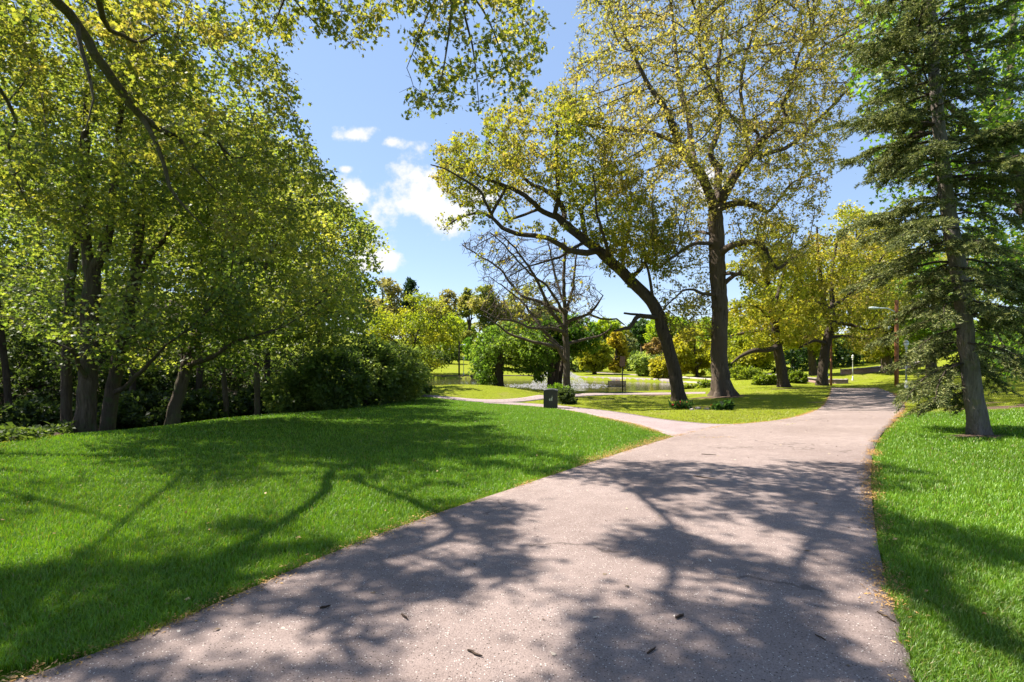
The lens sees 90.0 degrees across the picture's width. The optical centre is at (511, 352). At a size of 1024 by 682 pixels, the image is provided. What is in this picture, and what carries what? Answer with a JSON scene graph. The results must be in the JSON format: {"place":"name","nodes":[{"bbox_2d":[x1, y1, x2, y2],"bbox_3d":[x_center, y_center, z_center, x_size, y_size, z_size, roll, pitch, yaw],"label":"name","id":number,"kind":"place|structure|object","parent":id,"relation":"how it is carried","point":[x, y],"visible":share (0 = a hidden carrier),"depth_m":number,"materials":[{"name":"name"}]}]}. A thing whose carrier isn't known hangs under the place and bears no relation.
{"place":"outdoors","nodes":[
{"label":"outdoors","id":0,"kind":"place"},
{"bbox_2d":[7,388,914,681],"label":"path","id":1,"kind":"structure","parent":0,"point":[517,586],"depth_m":3.19,"materials":[{"name":"asphalt"}]},
{"bbox_2d":[177,390,888,681],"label":"path debris","id":2,"kind":"object","parent":1,"relation":"on","point":[552,653],"visible":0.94,"depth_m":3.63,"materials":[{"name":"plant"}]},
{"bbox_2d":[0,267,1023,681],"bbox_3d":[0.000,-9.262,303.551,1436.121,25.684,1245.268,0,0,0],"label":"ground","id":3,"kind":"structure","parent":0,"point":[756,393],"depth_m":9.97,"materials":[{"name":"plant"}]},
{"bbox_2d":[0,53,50,407],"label":"tree","id":4,"kind":"object","parent":3,"relation":"on","point":[5,369],"visible":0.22,"depth_m":19.48,"materials":[{"name":"green plant"}]},
{"bbox_2d":[0,272,51,333],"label":"thicket","id":5,"kind":"object","parent":3,"relation":"on","point":[18,298],"visible":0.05,"depth_m":28.76,"materials":[{"name":"green plant"}]},
{"bbox_2d":[0,84,61,336],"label":"tree","id":6,"kind":"object","parent":3,"relation":"on","point":[4,254],"visible":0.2,"depth_m":18.40,"materials":[{"name":"green plant"}]},
{"bbox_2d":[0,321,78,393],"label":"thicket","id":7,"kind":"object","parent":3,"relation":"on","point":[19,351],"visible":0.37,"depth_m":22.47,"materials":[{"name":"green plant"}]},
{"bbox_2d":[0,389,100,436],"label":"thicket","id":8,"kind":"object","parent":3,"relation":"on","point":[30,413],"visible":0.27,"depth_m":14.28,"materials":[{"name":"green plant"}]},
{"bbox_2d":[0,20,106,388],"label":"tree","id":9,"kind":"object","parent":3,"relation":"on","point":[25,233],"visible":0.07,"depth_m":23.76,"materials":[{"name":"green plant"}]},
{"bbox_2d":[2,281,116,345],"bbox_3d":[-27.536,-2.264,31.147,6.874,5.140,7.197,0,0,-27],"label":"thicket","id":10,"kind":"object","parent":3,"relation":"on","point":[101,321],"visible":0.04,"depth_m":31.05,"materials":[{"name":"green plant"}]},
{"bbox_2d":[0,0,136,424],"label":"maple tree","id":11,"kind":"object","parent":3,"relation":"on","point":[68,303],"visible":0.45,"depth_m":12.57,"materials":[{"name":"green plant"}]},
{"bbox_2d":[10,356,147,416],"bbox_3d":[-18.541,1.600,21.989,4.506,3.302,4.882,0,0,0],"label":"thicket","id":12,"kind":"object","parent":3,"relation":"on","point":[23,376],"visible":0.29,"depth_m":20.82,"materials":[{"name":"green plant"}]},
{"bbox_2d":[0,66,180,316],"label":"tree","id":13,"kind":"object","parent":3,"relation":"on","point":[28,229],"visible":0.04,"depth_m":33.51,"materials":[{"name":"green plant"}]},
{"bbox_2d":[5,0,220,433],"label":"maple tree","id":14,"kind":"object","parent":3,"relation":"on","point":[87,359],"visible":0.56,"depth_m":11.62,"materials":[{"name":"green plant"}]},
{"bbox_2d":[57,302,179,362],"bbox_3d":[-25.389,-1.127,32.770,6.879,4.940,6.759,0,0,0],"label":"thicket","id":15,"kind":"object","parent":3,"relation":"on","point":[104,356],"visible":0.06,"depth_m":32.13,"materials":[{"name":"green plant"}]},
{"bbox_2d":[15,41,229,390],"bbox_3d":[-14.607,-4.598,19.950,6.821,15.664,6.398,0,0,-23],"label":"tree","id":16,"kind":"object","parent":3,"relation":"on","point":[165,262],"visible":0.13,"depth_m":19.91,"materials":[{"name":"green plant"}]},
{"bbox_2d":[53,70,239,385],"bbox_3d":[-18.143,-6.249,26.236,9.269,17.851,6.788,0,0,0],"label":"tree","id":17,"kind":"object","parent":3,"relation":"on","point":[167,301],"visible":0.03,"depth_m":25.90,"materials":[{"name":"green plant"}]},
{"bbox_2d":[97,385,197,429],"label":"thicket","id":18,"kind":"object","parent":3,"relation":"on","point":[137,409],"visible":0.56,"depth_m":17.45,"materials":[{"name":"green plant"}]},
{"bbox_2d":[119,361,207,403],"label":"thicket","id":19,"kind":"object","parent":3,"relation":"on","point":[163,378],"visible":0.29,"depth_m":23.38,"materials":[{"name":"green plant"}]},
{"bbox_2d":[0,0,339,234],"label":"maple tree","id":20,"kind":"object","parent":3,"relation":"on","point":[179,93],"visible":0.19,"depth_m":11.40,"materials":[{"name":"green plant"}]},
{"bbox_2d":[126,342,247,399],"bbox_3d":[-17.593,1.265,27.655,6.017,4.040,5.674,0,0,0],"label":"thicket","id":21,"kind":"object","parent":3,"relation":"on","point":[206,376],"visible":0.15,"depth_m":27.67,"materials":[{"name":"green plant"}]},
{"bbox_2d":[93,0,304,430],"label":"maple tree","id":22,"kind":"object","parent":3,"relation":"on","point":[114,388],"visible":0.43,"depth_m":12.73,"materials":[{"name":"green plant"}]},
{"bbox_2d":[0,394,397,441],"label":"undergrowth","id":23,"kind":"object","parent":3,"relation":"on","point":[35,431],"visible":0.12,"depth_m":9.96,"materials":[{"name":"green plant"}]},
{"bbox_2d":[163,386,247,422],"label":"thicket","id":24,"kind":"object","parent":3,"relation":"on","point":[208,405],"visible":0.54,"depth_m":18.48,"materials":[{"name":"green plant"}]},
{"bbox_2d":[132,32,291,406],"bbox_3d":[-14.006,-5.940,23.945,7.722,18.246,6.314,0,0,0],"label":"tree","id":25,"kind":"object","parent":3,"relation":"on","point":[199,378],"visible":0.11,"depth_m":23.90,"materials":[{"name":"green plant"}]},
{"bbox_2d":[178,340,285,390],"bbox_3d":[-19.850,0.694,36.006,7.606,5.266,6.526,0,0,-25],"label":"thicket","id":26,"kind":"object","parent":3,"relation":"on","point":[231,384],"visible":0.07,"depth_m":35.07,"materials":[{"name":"green plant"}]},
{"bbox_2d":[165,110,313,388],"bbox_3d":[-18.969,-7.303,35.775,11.336,20.017,6.921,0,0,0],"label":"tree","id":27,"kind":"object","parent":3,"relation":"on","point":[238,264],"depth_m":35.42,"materials":[{"name":"green plant"}]},
{"bbox_2d":[177,101,315,417],"bbox_3d":[-9.641,-3.344,18.732,4.183,12.251,7.437,0,0,-40],"label":"maple tree","id":28,"kind":"object","parent":3,"relation":"on","point":[225,392],"visible":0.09,"depth_m":18.18,"materials":[{"name":"green plant"}]},
{"bbox_2d":[231,384,277,416],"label":"thicket","id":29,"kind":"object","parent":3,"relation":"on","point":[246,396],"visible":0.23,"depth_m":21.04,"materials":[{"name":"green plant"}]},
{"bbox_2d":[156,154,387,425],"bbox_3d":[-6.538,-1.597,13.934,4.908,7.440,7.848,0,0,-44],"label":"maple tree","id":30,"kind":"object","parent":3,"relation":"on","point":[173,414],"visible":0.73,"depth_m":13.15,"materials":[{"name":"green plant"}]},
{"bbox_2d":[206,138,341,387],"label":"tree","id":31,"kind":"object","parent":3,"relation":"on","point":[286,271],"visible":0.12,"depth_m":26.76,"materials":[{"name":"green plant"}]},
{"bbox_2d":[233,345,320,393],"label":"thicket","id":32,"kind":"object","parent":3,"relation":"on","point":[276,365],"visible":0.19,"depth_m":28.89,"materials":[{"name":"green plant"}]},
{"bbox_2d":[0,0,565,262],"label":"maple tree","id":33,"kind":"object","parent":3,"relation":"on","point":[184,138],"visible":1,"depth_m":8.81,"materials":[{"name":"green plant"}]},
{"bbox_2d":[251,364,327,413],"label":"shrub","id":34,"kind":"object","parent":3,"relation":"on","point":[284,385],"visible":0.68,"depth_m":19.46,"materials":[{"name":"green plant"}]},
{"bbox_2d":[237,184,394,415],"bbox_3d":[-7.009,-1.935,17.232,5.806,8.635,5.881,0,0,0],"label":"maple tree","id":35,"kind":"object","parent":3,"relation":"on","point":[332,238],"visible":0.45,"depth_m":16.53,"materials":[{"name":"green plant"}]},
{"bbox_2d":[254,186,386,358],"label":"tree","id":36,"kind":"object","parent":3,"relation":"on","point":[307,345],"visible":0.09,"depth_m":31.04,"materials":[{"name":"green plant"}]},
{"bbox_2d":[291,348,376,410],"bbox_3d":[-6.684,1.133,19.350,3.080,2.938,3.095,0,0,-25],"label":"shrub","id":37,"kind":"object","parent":3,"relation":"on","point":[332,395],"visible":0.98,"depth_m":18.73,"materials":[{"name":"green plant"}]},
{"bbox_2d":[322,333,408,406],"bbox_3d":[-6.126,0.973,20.829,3.785,3.565,3.193,0,0,0],"label":"shrub","id":38,"kind":"object","parent":3,"relation":"on","point":[380,353],"visible":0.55,"depth_m":20.71,"materials":[{"name":"green plant"}]},
{"bbox_2d":[359,276,405,332],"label":"broadleaf tree","id":39,"kind":"object","parent":3,"relation":"on","point":[387,286],"visible":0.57,"depth_m":98.10,"materials":[{"name":"green plant"}]},
{"bbox_2d":[360,339,432,401],"bbox_3d":[-5.195,0.995,22.633,3.526,3.202,3.098,0,0,0],"label":"shrub","id":40,"kind":"object","parent":3,"relation":"on","point":[415,374],"visible":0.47,"depth_m":22.06,"materials":[{"name":"green plant"}]},
{"bbox_2d":[398,277,422,340],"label":"pine tree","id":41,"kind":"object","parent":3,"relation":"on","point":[410,285],"visible":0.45,"depth_m":103.16,"materials":[{"name":"green plant"}]},
{"bbox_2d":[361,288,466,371],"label":"willow tree","id":42,"kind":"object","parent":3,"relation":"on","point":[435,333],"visible":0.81,"depth_m":61.93,"materials":[{"name":"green plant"}]},
{"bbox_2d":[399,364,435,397],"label":"shrub","id":43,"kind":"object","parent":3,"relation":"on","point":[427,390],"visible":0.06,"depth_m":25.70,"materials":[{"name":"green plant"}]},
{"bbox_2d":[417,288,459,350],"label":"broadleaf tree","id":44,"kind":"object","parent":3,"relation":"on","point":[447,296],"visible":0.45,"depth_m":97.22,"materials":[{"name":"green plant"}]},
{"bbox_2d":[419,343,461,363],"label":"thicket","id":45,"kind":"object","parent":3,"relation":"on","point":[443,356],"visible":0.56,"depth_m":81.19,"materials":[{"name":"green plant"}]},
{"bbox_2d":[437,313,475,358],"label":"broadleaf tree","id":46,"kind":"object","parent":3,"relation":"on","point":[465,327],"visible":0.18,"depth_m":91.14,"materials":[{"name":"green plant"}]},
{"bbox_2d":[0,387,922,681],"bbox_3d":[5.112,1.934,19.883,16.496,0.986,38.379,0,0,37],"label":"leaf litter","id":47,"kind":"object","parent":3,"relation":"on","point":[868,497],"visible":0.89,"depth_m":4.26,"materials":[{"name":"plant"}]},
{"bbox_2d":[456,287,475,360],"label":"thin tree","id":48,"kind":"object","parent":3,"relation":"on","point":[463,301],"visible":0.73,"depth_m":87.27,"materials":[{"name":"green plant"}]},
{"bbox_2d":[461,333,495,367],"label":"broadleaf tree","id":49,"kind":"object","parent":3,"relation":"on","point":[466,347],"visible":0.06,"depth_m":72.89,"materials":[{"name":"green plant"}]},
{"bbox_2d":[432,375,533,377],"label":"stone edging","id":50,"kind":"object","parent":3,"relation":"on","point":[471,376],"visible":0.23,"depth_m":58.53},
{"bbox_2d":[465,283,524,332],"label":"broadleaf tree","id":51,"kind":"object","parent":3,"relation":"on","point":[474,304],"visible":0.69,"depth_m":76.56,"materials":[{"name":"green plant"}]},
{"bbox_2d":[1,448,1019,653],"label":"lawn debris","id":52,"kind":"object","parent":3,"relation":"on","point":[488,489],"visible":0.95,"depth_m":4.11,"materials":[{"name":"plant"}]},
{"bbox_2d":[466,321,557,386],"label":"broadleaf tree","id":53,"kind":"object","parent":3,"relation":"on","point":[497,352],"visible":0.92,"depth_m":35.55,"materials":[{"name":"green plant"}]},
{"bbox_2d":[0,424,1023,681],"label":"clover","id":54,"kind":"object","parent":3,"relation":"on","point":[396,496],"visible":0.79,"depth_m":3.57,"materials":[{"name":"green plant"}]},
{"bbox_2d":[0,188,1023,353],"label":"distant wood","id":55,"kind":"object","parent":3,"relation":"on","point":[628,334],"visible":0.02,"depth_m":112.09,"materials":[{"name":"green plant"}]},
{"bbox_2d":[499,280,558,333],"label":"broadleaf tree","id":56,"kind":"object","parent":3,"relation":"on","point":[528,289],"visible":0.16,"depth_m":82.23,"materials":[{"name":"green plant"}]},
{"bbox_2d":[459,226,624,386],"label":"bare tree","id":57,"kind":"object","parent":3,"relation":"on","point":[555,344],"visible":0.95,"depth_m":30.67,"materials":[{"name":"grey plant"}]},
{"bbox_2d":[543,388,557,407],"bbox_3d":[1.643,1.954,21.743,0.620,0.803,0.591,0,0,7],"label":"litter bin","id":58,"kind":"object","parent":3,"relation":"on","point":[550,397],"visible":0.98,"depth_m":21.47,"materials":[{"name":"metal"}]},
{"bbox_2d":[525,311,578,388],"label":"pondside tree","id":59,"kind":"object","parent":3,"relation":"on","point":[549,380],"visible":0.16,"depth_m":37.31,"materials":[{"name":"green plant"}]},
{"bbox_2d":[428,80,687,400],"bbox_3d":[2.454,-5.930,26.528,13.493,17.213,9.289,0,0,0],"label":"leaning tree","id":60,"kind":"object","parent":3,"relation":"on","point":[513,163],"visible":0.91,"depth_m":25.41,"materials":[{"name":"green plant"}]},
{"bbox_2d":[540,313,588,383],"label":"pondside tree","id":61,"kind":"object","parent":3,"relation":"on","point":[556,372],"visible":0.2,"depth_m":37.28,"materials":[{"name":"green plant"}]},
{"bbox_2d":[555,386,577,404],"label":"bush","id":62,"kind":"object","parent":3,"relation":"on","point":[565,394],"visible":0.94,"depth_m":24.22,"materials":[{"name":"green plant"}]},
{"bbox_2d":[556,349,602,371],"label":"thicket","id":63,"kind":"object","parent":3,"relation":"on","point":[575,366],"visible":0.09,"depth_m":69.66,"materials":[{"name":"green plant"}]},
{"bbox_2d":[553,311,606,383],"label":"pondside tree","id":64,"kind":"object","parent":3,"relation":"on","point":[589,347],"visible":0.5,"depth_m":37.06,"materials":[{"name":"green plant"}]},
{"bbox_2d":[575,335,614,373],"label":"broadleaf tree","id":65,"kind":"object","parent":3,"relation":"on","point":[593,363],"visible":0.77,"depth_m":62.10,"materials":[{"name":"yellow plant"}]},
{"bbox_2d":[587,315,624,350],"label":"broadleaf tree","id":66,"kind":"object","parent":3,"relation":"on","point":[616,324],"visible":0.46,"depth_m":90.93,"materials":[{"name":"green plant"}]},
{"bbox_2d":[607,380,625,391],"bbox_3d":[7.662,2.487,37.626,1.321,0.885,0.634,0,0,0],"label":"park bench","id":67,"kind":"object","parent":3,"relation":"on","point":[614,383],"visible":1,"depth_m":37.41,"materials":[{"name":"wood"}]},
{"bbox_2d":[606,331,629,372],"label":"broadleaf tree","id":68,"kind":"object","parent":3,"relation":"on","point":[617,343],"visible":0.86,"depth_m":67.56,"materials":[{"name":"yellow plant"}]},
{"bbox_2d":[626,337,637,367],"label":"broadleaf tree","id":69,"kind":"object","parent":3,"relation":"on","point":[631,345],"visible":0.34,"depth_m":89.70,"materials":[{"name":"green plant"}]},
{"bbox_2d":[626,350,653,375],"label":"bush","id":70,"kind":"object","parent":3,"relation":"on","point":[639,363],"visible":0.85,"depth_m":57.30,"materials":[{"name":"green plant"}]},
{"bbox_2d":[625,318,656,352],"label":"broadleaf tree","id":71,"kind":"object","parent":3,"relation":"on","point":[637,330],"visible":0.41,"depth_m":100.43,"materials":[{"name":"green plant"}]},
{"bbox_2d":[579,376,707,383],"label":"stone edging","id":72,"kind":"object","parent":3,"relation":"on","point":[624,378],"visible":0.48,"depth_m":53.46,"materials":[{"name":"stone"}]},
{"bbox_2d":[643,336,662,356],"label":"broadleaf tree","id":73,"kind":"object","parent":3,"relation":"on","point":[655,348],"visible":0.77,"depth_m":92.14,"materials":[{"name":"orange plant"}]},
{"bbox_2d":[648,349,668,378],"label":"bush","id":74,"kind":"object","parent":3,"relation":"on","point":[657,368],"visible":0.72,"depth_m":52.60,"materials":[{"name":"yellow plant"}]},
{"bbox_2d":[642,313,697,343],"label":"broadleaf tree","id":75,"kind":"object","parent":3,"relation":"on","point":[651,331],"visible":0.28,"depth_m":95.30,"materials":[{"name":"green plant"}]},
{"bbox_2d":[668,399,691,408],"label":"tulip clump","id":76,"kind":"object","parent":3,"relation":"on","point":[678,405],"visible":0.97,"depth_m":20.16,"materials":[{"name":"green plant"}]},
{"bbox_2d":[672,327,710,376],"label":"broadleaf tree","id":77,"kind":"object","parent":3,"relation":"on","point":[694,363],"visible":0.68,"depth_m":55.87,"materials":[{"name":"yellow plant"}]},
{"bbox_2d":[694,378,710,387],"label":"bush","id":78,"kind":"object","parent":3,"relation":"on","point":[703,384],"visible":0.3,"depth_m":42.67,"materials":[{"name":"green plant"}]},
{"bbox_2d":[558,0,881,396],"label":"oak tree","id":79,"kind":"object","parent":3,"relation":"on","point":[715,199],"visible":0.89,"depth_m":25.61,"materials":[{"name":"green plant"}]},
{"bbox_2d":[695,313,744,372],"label":"broadleaf tree","id":80,"kind":"object","parent":3,"relation":"on","point":[705,331],"visible":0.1,"depth_m":65.37,"materials":[{"name":"green plant"}]},
{"bbox_2d":[713,399,735,409],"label":"perennial clump","id":81,"kind":"object","parent":3,"relation":"on","point":[730,404],"visible":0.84,"depth_m":19.37,"materials":[{"name":"green plant"}]},
{"bbox_2d":[729,364,762,379],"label":"bush","id":82,"kind":"object","parent":3,"relation":"on","point":[740,370],"visible":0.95,"depth_m":43.64,"materials":[{"name":"green plant"}]},
{"bbox_2d":[727,322,786,373],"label":"broadleaf tree","id":83,"kind":"object","parent":3,"relation":"on","point":[763,361],"visible":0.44,"depth_m":49.26,"materials":[{"name":"green plant"}]},
{"bbox_2d":[751,371,776,384],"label":"bush","id":84,"kind":"object","parent":3,"relation":"on","point":[758,379],"visible":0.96,"depth_m":37.64,"materials":[{"name":"green plant"}]},
{"bbox_2d":[726,218,823,386],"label":"oak tree","id":85,"kind":"object","parent":3,"relation":"on","point":[774,326],"visible":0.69,"depth_m":32.88,"materials":[{"name":"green plant"}]},
{"bbox_2d":[746,282,825,353],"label":"broadleaf tree","id":86,"kind":"object","parent":3,"relation":"on","point":[786,297],"visible":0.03,"depth_m":87.76,"materials":[{"name":"green plant"}]},
{"bbox_2d":[761,344,818,372],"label":"hedge bush","id":87,"kind":"object","parent":3,"relation":"on","point":[799,358],"visible":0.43,"depth_m":65.18,"materials":[{"name":"green plant"}]},
{"bbox_2d":[788,370,808,383],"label":"bush","id":88,"kind":"object","parent":3,"relation":"on","point":[793,377],"visible":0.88,"depth_m":39.73,"materials":[{"name":"green plant"}]},
{"bbox_2d":[769,374,847,383],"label":"brick wall","id":89,"kind":"structure","parent":3,"relation":"on","point":[834,381],"depth_m":41.11,"materials":[{"name":"brick"}]},
{"bbox_2d":[780,299,842,374],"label":"broadleaf tree","id":90,"kind":"object","parent":3,"relation":"on","point":[812,358],"visible":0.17,"depth_m":48.67,"materials":[{"name":"green plant"}]},
{"bbox_2d":[785,338,856,369],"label":"hedge bush","id":91,"kind":"object","parent":3,"relation":"on","point":[839,361],"visible":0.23,"depth_m":66.56,"materials":[{"name":"green plant"}]},
{"bbox_2d":[830,343,831,384],"bbox_3d":[23.428,0.684,37.585,0.159,3.875,0.155,0,0,0],"label":"wooden post","id":92,"kind":"object","parent":3,"relation":"on","point":[831,365],"visible":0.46,"depth_m":37.52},
{"bbox_2d":[817,332,874,366],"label":"hedge bush","id":93,"kind":"object","parent":3,"relation":"on","point":[855,360],"visible":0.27,"depth_m":66.92,"materials":[{"name":"green plant"}]},
{"bbox_2d":[787,210,917,385],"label":"oak tree","id":94,"kind":"object","parent":3,"relation":"on","point":[827,311],"visible":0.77,"depth_m":35.64,"materials":[{"name":"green plant"}]},
{"bbox_2d":[810,199,913,355],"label":"broadleaf tree","id":95,"kind":"object","parent":3,"relation":"on","point":[841,214],"visible":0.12,"depth_m":68.94,"materials":[{"name":"green plant"}]},
{"bbox_2d":[840,361,921,374],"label":"brick wall","id":96,"kind":"structure","parent":3,"relation":"on","point":[861,370],"depth_m":46.56,"materials":[{"name":"brick"}]},
{"bbox_2d":[842,274,923,373],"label":"broadleaf tree","id":97,"kind":"object","parent":3,"relation":"on","point":[885,357],"visible":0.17,"depth_m":44.60,"materials":[{"name":"green plant"}]},
{"bbox_2d":[868,300,898,385],"bbox_3d":[22.210,-0.453,30.596,1.773,5.350,0.312,0,0,0],"label":"street lamp","id":98,"kind":"object","parent":3,"relation":"on","point":[896,358],"visible":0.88,"depth_m":30.51,"materials":[{"name":"metal"}]},
{"bbox_2d":[819,0,1023,434],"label":"spruce tree","id":99,"kind":"object","parent":3,"relation":"on","point":[906,34],"visible":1,"depth_m":9.66,"materials":[{"name":"green plant"}]},
{"bbox_2d":[830,0,1023,389],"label":"maple tree","id":100,"kind":"object","parent":3,"relation":"on","point":[995,115],"visible":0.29,"depth_m":16.16,"materials":[{"name":"green plant"}]},
{"bbox_2d":[880,249,981,374],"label":"broadleaf tree","id":101,"kind":"object","parent":3,"relation":"on","point":[926,331],"visible":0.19,"depth_m":40.41,"materials":[{"name":"green plant"}]},
{"bbox_2d":[952,303,1023,374],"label":"broadleaf tree","id":102,"kind":"object","parent":3,"relation":"on","point":[976,335],"visible":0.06,"depth_m":33.73,"materials":[{"name":"green plant"}]},
{"bbox_2d":[0,0,1023,338],"label":"sky","id":103,"kind":"structure","parent":0,"point":[384,160],"materials":[{"name":"blue"}]},
{"bbox_2d":[422,392,704,401],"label":"pond path","id":104,"kind":"structure","parent":0,"point":[532,398],"depth_m":26.54,"materials":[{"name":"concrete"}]},
{"bbox_2d":[427,379,706,390],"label":"water","id":105,"kind":"structure","parent":0,"point":[640,386],"depth_m":47.82,"materials":[{"name":"grey liquid"}]},
{"bbox_2d":[505,372,606,387],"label":"fountain","id":106,"kind":"object","parent":105,"relation":"in","point":[574,376],"visible":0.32,"depth_m":45.59,"materials":[{"name":"white liquid"}]},
{"bbox_2d":[484,402,743,435],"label":"side path","id":107,"kind":"structure","parent":0,"point":[673,427],"depth_m":14.51,"materials":[{"name":"asphalt"}]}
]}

